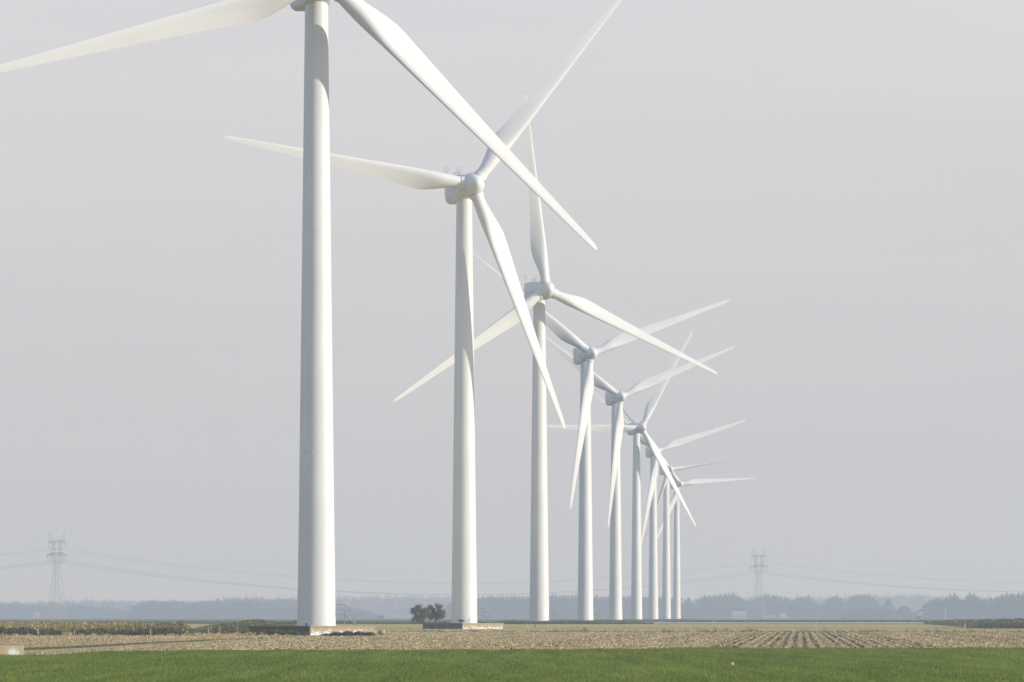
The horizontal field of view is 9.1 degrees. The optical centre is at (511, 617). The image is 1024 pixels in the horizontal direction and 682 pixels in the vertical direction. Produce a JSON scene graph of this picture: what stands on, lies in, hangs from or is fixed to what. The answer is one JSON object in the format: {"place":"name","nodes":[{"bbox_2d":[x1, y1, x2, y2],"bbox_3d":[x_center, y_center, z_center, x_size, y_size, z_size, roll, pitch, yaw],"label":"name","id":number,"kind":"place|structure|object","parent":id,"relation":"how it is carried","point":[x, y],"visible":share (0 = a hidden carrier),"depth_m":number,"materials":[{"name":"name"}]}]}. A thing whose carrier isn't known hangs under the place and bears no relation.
{"place":"outdoors","nodes":[
{"label":"outdoors","id":0,"kind":"place"},
{"bbox_2d":[33,611,39,617],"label":"house","id":1,"kind":"structure","parent":0,"point":[36,614],"depth_m":6797.16,"materials":[{"name":"white"}]},
{"bbox_2d":[24,639,260,652],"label":"dirt track","id":2,"kind":"structure","parent":0,"point":[118,646],"depth_m":414.51,"materials":[{"name":"brown soil"}]},
{"bbox_2d":[176,620,186,625],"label":"bush","id":3,"kind":"object","parent":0,"point":[182,623],"visible":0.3,"depth_m":687.80,"materials":[{"name":"yellow plant"}]},
{"bbox_2d":[0,618,995,623],"bbox_3d":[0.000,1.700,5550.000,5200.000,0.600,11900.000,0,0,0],"label":"ground","id":4,"kind":"structure","parent":0,"point":[244,619],"depth_m":3830.34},
{"bbox_2d":[46,531,66,618],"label":"pylon","id":5,"kind":"object","parent":4,"relation":"on","point":[51,555],"visible":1,"depth_m":3849.71,"materials":[{"name":"metal"}]},
{"bbox_2d":[7,548,983,582],"bbox_3d":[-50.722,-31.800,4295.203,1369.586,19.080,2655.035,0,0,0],"label":"power cable","id":6,"kind":"object","parent":5,"relation":"hanging from","point":[513,582],"visible":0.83,"depth_m":4250.55,"materials":[{"name":"metal"}]},
{"bbox_2d":[5,561,996,594],"bbox_3d":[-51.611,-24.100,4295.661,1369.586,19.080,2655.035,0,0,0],"label":"power cable","id":7,"kind":"object","parent":5,"relation":"hanging from","point":[420,594],"visible":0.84,"depth_m":4191.25,"materials":[{"name":"metal"}]},
{"bbox_2d":[5,548,997,582],"bbox_3d":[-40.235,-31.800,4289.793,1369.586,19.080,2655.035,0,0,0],"label":"power cable","id":8,"kind":"object","parent":5,"relation":"hanging from","point":[419,582],"visible":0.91,"depth_m":4245.56,"materials":[{"name":"metal"}]},
{"bbox_2d":[8,561,1003,594],"bbox_3d":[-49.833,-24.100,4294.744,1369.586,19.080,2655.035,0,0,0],"label":"power cable","id":9,"kind":"object","parent":5,"relation":"hanging from","point":[482,594],"visible":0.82,"depth_m":4347.82,"materials":[{"name":"metal"}]},
{"bbox_2d":[4,561,1011,594],"bbox_3d":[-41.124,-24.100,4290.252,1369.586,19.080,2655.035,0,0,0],"label":"power cable","id":10,"kind":"object","parent":5,"relation":"hanging from","point":[485,594],"visible":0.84,"depth_m":4217.87,"materials":[{"name":"metal"}]},
{"bbox_2d":[6,561,1018,594],"bbox_3d":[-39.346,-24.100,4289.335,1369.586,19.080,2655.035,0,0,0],"label":"power cable","id":11,"kind":"object","parent":5,"relation":"hanging from","point":[495,594],"visible":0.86,"depth_m":4307.68,"materials":[{"name":"metal"}]},
{"bbox_2d":[0,602,128,617],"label":"wood","id":12,"kind":"object","parent":4,"relation":"on","point":[71,611],"visible":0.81,"depth_m":7701.35,"materials":[{"name":"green plant"}]},
{"bbox_2d":[0,620,158,632],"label":"ripe crop","id":13,"kind":"object","parent":4,"relation":"on","point":[65,627],"visible":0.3,"depth_m":696.82,"materials":[{"name":"beige plant"}]},
{"bbox_2d":[0,621,359,621],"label":"grass","id":14,"kind":"structure","parent":4,"relation":"on","point":[130,621],"depth_m":1772.47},
{"bbox_2d":[126,594,377,617],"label":"wood block","id":15,"kind":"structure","parent":4,"relation":"on","point":[179,610],"depth_m":7001.08,"materials":[{"name":"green plant"}]},
{"bbox_2d":[336,620,497,623],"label":"verge","id":16,"kind":"structure","parent":4,"relation":"on","point":[349,622],"depth_m":1274.24,"materials":[{"name":"green plant"}]},
{"bbox_2d":[0,592,1023,617],"bbox_3d":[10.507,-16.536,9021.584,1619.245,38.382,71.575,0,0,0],"label":"wood","id":17,"kind":"object","parent":4,"relation":"on","point":[382,609],"visible":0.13,"depth_m":9008.92,"materials":[{"name":"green plant"}]},
{"bbox_2d":[442,592,880,617],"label":"wood","id":18,"kind":"object","parent":4,"relation":"on","point":[514,608],"visible":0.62,"depth_m":6899.62,"materials":[{"name":"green plant"}]},
{"bbox_2d":[750,547,767,618],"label":"pylon","id":19,"kind":"object","parent":4,"relation":"on","point":[761,571],"visible":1,"depth_m":4734.65,"materials":[{"name":"metal"}]},
{"bbox_2d":[665,619,935,621],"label":"grass","id":20,"kind":"structure","parent":4,"relation":"on","point":[875,620],"depth_m":1758.26,"materials":[{"name":"green plant"}]},
{"bbox_2d":[838,606,916,618],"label":"wood","id":21,"kind":"object","parent":4,"relation":"on","point":[867,614],"visible":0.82,"depth_m":6198.47,"materials":[{"name":"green plant"}]},
{"bbox_2d":[879,599,897,618],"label":"tree","id":22,"kind":"object","parent":4,"relation":"on","point":[889,602],"visible":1,"depth_m":6148.73,"materials":[{"name":"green plant"}]},
{"bbox_2d":[895,606,912,618],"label":"tree","id":23,"kind":"object","parent":4,"relation":"on","point":[903,609],"visible":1,"depth_m":6117.48,"materials":[{"name":"green plant"}]},
{"bbox_2d":[917,612,931,618],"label":"tunnel shed","id":24,"kind":"structure","parent":4,"relation":"on","point":[919,616],"depth_m":4394.61,"materials":[{"name":"metal"}]},
{"bbox_2d":[916,592,1023,618],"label":"wood","id":25,"kind":"object","parent":4,"relation":"on","point":[1003,607],"visible":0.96,"depth_m":5999.98,"materials":[{"name":"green plant"}]},
{"bbox_2d":[924,618,1023,628],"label":"green crop","id":26,"kind":"object","parent":4,"relation":"on","point":[1006,623],"visible":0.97,"depth_m":1006.11,"materials":[{"name":"green plant"}]},
{"bbox_2d":[0,646,1023,681],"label":"grass field","id":27,"kind":"structure","parent":0,"point":[496,665],"depth_m":262.15,"materials":[{"name":"plant"}]},
{"bbox_2d":[0,643,24,655],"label":"concrete block","id":28,"kind":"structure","parent":27,"relation":"on","point":[16,649],"depth_m":326.30,"materials":[{"name":"beige concrete"}]},
{"bbox_2d":[0,0,1023,617],"label":"sky","id":29,"kind":"structure","parent":0,"point":[847,175],"materials":[{"name":"grey"}]},
{"bbox_2d":[11,632,1022,654],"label":"stubble field","id":30,"kind":"structure","parent":0,"point":[823,642],"depth_m":465.38,"materials":[{"name":"brown plant"}]},
{"bbox_2d":[0,626,193,635],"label":"dark weeds","id":31,"kind":"object","parent":30,"relation":"on","point":[20,630],"visible":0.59,"depth_m":651.97,"materials":[{"name":"green plant"}]},
{"bbox_2d":[107,622,193,634],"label":"mixed weeds","id":32,"kind":"object","parent":30,"relation":"on","point":[176,626],"visible":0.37,"depth_m":658.46,"materials":[{"name":"green plant"}]},
{"bbox_2d":[0,631,301,635],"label":"dry verge","id":33,"kind":"structure","parent":30,"relation":"on","point":[184,634],"depth_m":644.09,"materials":[{"name":"beige plant"}]},
{"bbox_2d":[24,636,298,649],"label":"track grass","id":34,"kind":"structure","parent":30,"relation":"on","point":[65,647],"depth_m":435.78,"materials":[{"name":"green plant"}]},
{"bbox_2d":[193,619,296,634],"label":"grey weeds","id":35,"kind":"object","parent":30,"relation":"on","point":[234,627],"visible":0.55,"depth_m":695.10,"materials":[{"name":"green plant"}]},
{"bbox_2d":[240,629,308,635],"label":"platform weeds","id":36,"kind":"object","parent":30,"relation":"on","point":[280,632],"visible":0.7,"depth_m":650.36,"materials":[{"name":"green plant"}]},
{"bbox_2d":[248,626,375,635],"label":"concrete platform","id":37,"kind":"structure","parent":30,"relation":"on","point":[315,630],"depth_m":661.57,"materials":[{"name":"grey concrete"}]},
{"bbox_2d":[0,0,596,625],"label":"wind turbine","id":38,"kind":"object","parent":37,"relation":"on","point":[316,574],"visible":1,"depth_m":663.84,"materials":[{"name":"paint"}]},
{"bbox_2d":[319,631,375,635],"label":"platform weed heap","id":39,"kind":"object","parent":30,"relation":"on","point":[348,633],"visible":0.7,"depth_m":652.66,"materials":[{"name":"green plant"}]},
{"bbox_2d":[378,629,385,634],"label":"boulder","id":40,"kind":"object","parent":30,"relation":"on","point":[381,631],"visible":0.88,"depth_m":662.03,"materials":[{"name":"beige stone"}]},
{"bbox_2d":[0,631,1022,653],"bbox_3d":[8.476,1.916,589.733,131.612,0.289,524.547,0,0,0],"label":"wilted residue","id":41,"kind":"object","parent":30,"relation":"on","point":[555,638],"visible":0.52,"depth_m":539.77,"materials":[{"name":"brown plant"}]},
{"bbox_2d":[0,631,1023,654],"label":"maize stubble","id":42,"kind":"object","parent":30,"relation":"on","point":[841,643],"visible":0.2,"depth_m":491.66,"materials":[{"name":"beige plant"}]},
{"bbox_2d":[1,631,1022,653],"bbox_3d":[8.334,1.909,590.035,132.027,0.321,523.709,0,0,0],"label":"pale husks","id":43,"kind":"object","parent":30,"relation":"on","point":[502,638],"visible":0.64,"depth_m":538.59},
{"bbox_2d":[315,631,1023,649],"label":"soil clods","id":44,"kind":"object","parent":30,"relation":"on","point":[815,642],"visible":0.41,"depth_m":541.27,"materials":[{"name":"brown soil"}]},
{"bbox_2d":[385,626,1023,632],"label":"border weeds","id":45,"kind":"object","parent":30,"relation":"on","point":[703,630],"visible":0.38,"depth_m":835.46,"materials":[{"name":"plant"}]},
{"bbox_2d":[495,619,698,623],"bbox_3d":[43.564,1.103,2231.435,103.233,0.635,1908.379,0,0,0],"label":"bank","id":46,"kind":"structure","parent":0,"point":[641,620],"depth_m":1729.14,"materials":[{"name":"green plant"}]},
{"bbox_2d":[393,95,716,620],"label":"wind turbine","id":47,"kind":"object","parent":46,"relation":"on","point":[537,295],"visible":0.92,"depth_m":1290.14,"materials":[{"name":"paint"}]},
{"bbox_2d":[473,253,729,619],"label":"wind turbine","id":48,"kind":"object","parent":46,"relation":"on","point":[584,356],"visible":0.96,"depth_m":1603.32,"materials":[{"name":"paint"}]},
{"bbox_2d":[547,331,695,618],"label":"wind turbine","id":49,"kind":"object","parent":46,"relation":"on","point":[635,430],"visible":0.91,"depth_m":2229.90,"materials":[{"name":"paint"}]},
{"bbox_2d":[546,337,733,619],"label":"wind turbine","id":50,"kind":"object","parent":46,"relation":"on","point":[615,399],"visible":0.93,"depth_m":1916.55,"materials":[{"name":"paint"}]},
{"bbox_2d":[593,392,745,618],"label":"wind turbine","id":51,"kind":"object","parent":46,"relation":"on","point":[651,505],"visible":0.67,"depth_m":2543.13,"materials":[{"name":"paint"}]},
{"bbox_2d":[623,409,749,618],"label":"wind turbine","id":52,"kind":"object","parent":46,"relation":"on","point":[666,599],"visible":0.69,"depth_m":2856.46,"materials":[{"name":"paint"}]},
{"bbox_2d":[635,418,754,618],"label":"wind turbine","id":53,"kind":"object","parent":46,"relation":"on","point":[674,502],"visible":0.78,"depth_m":3169.67,"materials":[{"name":"paint"}]},
{"bbox_2d":[187,624,1023,631],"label":"dry field","id":54,"kind":"structure","parent":0,"point":[772,627],"depth_m":1050.66,"materials":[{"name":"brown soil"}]},
{"bbox_2d":[410,604,428,623],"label":"tree","id":55,"kind":"object","parent":54,"relation":"on","point":[421,617],"visible":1,"depth_m":1255.31,"materials":[{"name":"green plant"}]},
{"bbox_2d":[426,602,446,622],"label":"tree","id":56,"kind":"object","parent":54,"relation":"on","point":[436,613],"visible":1,"depth_m":1261.60,"materials":[{"name":"green plant"}]},
{"bbox_2d":[422,623,503,628],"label":"concrete platform","id":57,"kind":"structure","parent":54,"relation":"on","point":[462,625],"depth_m":975.40,"materials":[{"name":"beige concrete"}]},
{"bbox_2d":[223,0,620,622],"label":"wind turbine","id":58,"kind":"object","parent":57,"relation":"on","point":[462,192],"visible":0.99,"depth_m":976.92,"materials":[{"name":"paint"}]},
{"bbox_2d":[730,611,747,618],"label":"house","id":59,"kind":"structure","parent":0,"point":[738,615],"depth_m":6496.61,"materials":[{"name":"white"}]},
{"bbox_2d":[763,615,776,618],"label":"barn","id":60,"kind":"structure","parent":0,"point":[770,617],"depth_m":6496.28,"materials":[{"name":"white"}]},
{"bbox_2d":[640,622,923,622],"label":"canal","id":61,"kind":"structure","parent":0,"point":[783,622],"depth_m":1642.19,"materials":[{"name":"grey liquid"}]},
{"bbox_2d":[777,613,787,618],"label":"house","id":62,"kind":"structure","parent":0,"point":[782,616],"depth_m":6547.14,"materials":[{"name":"white"}]}
]}

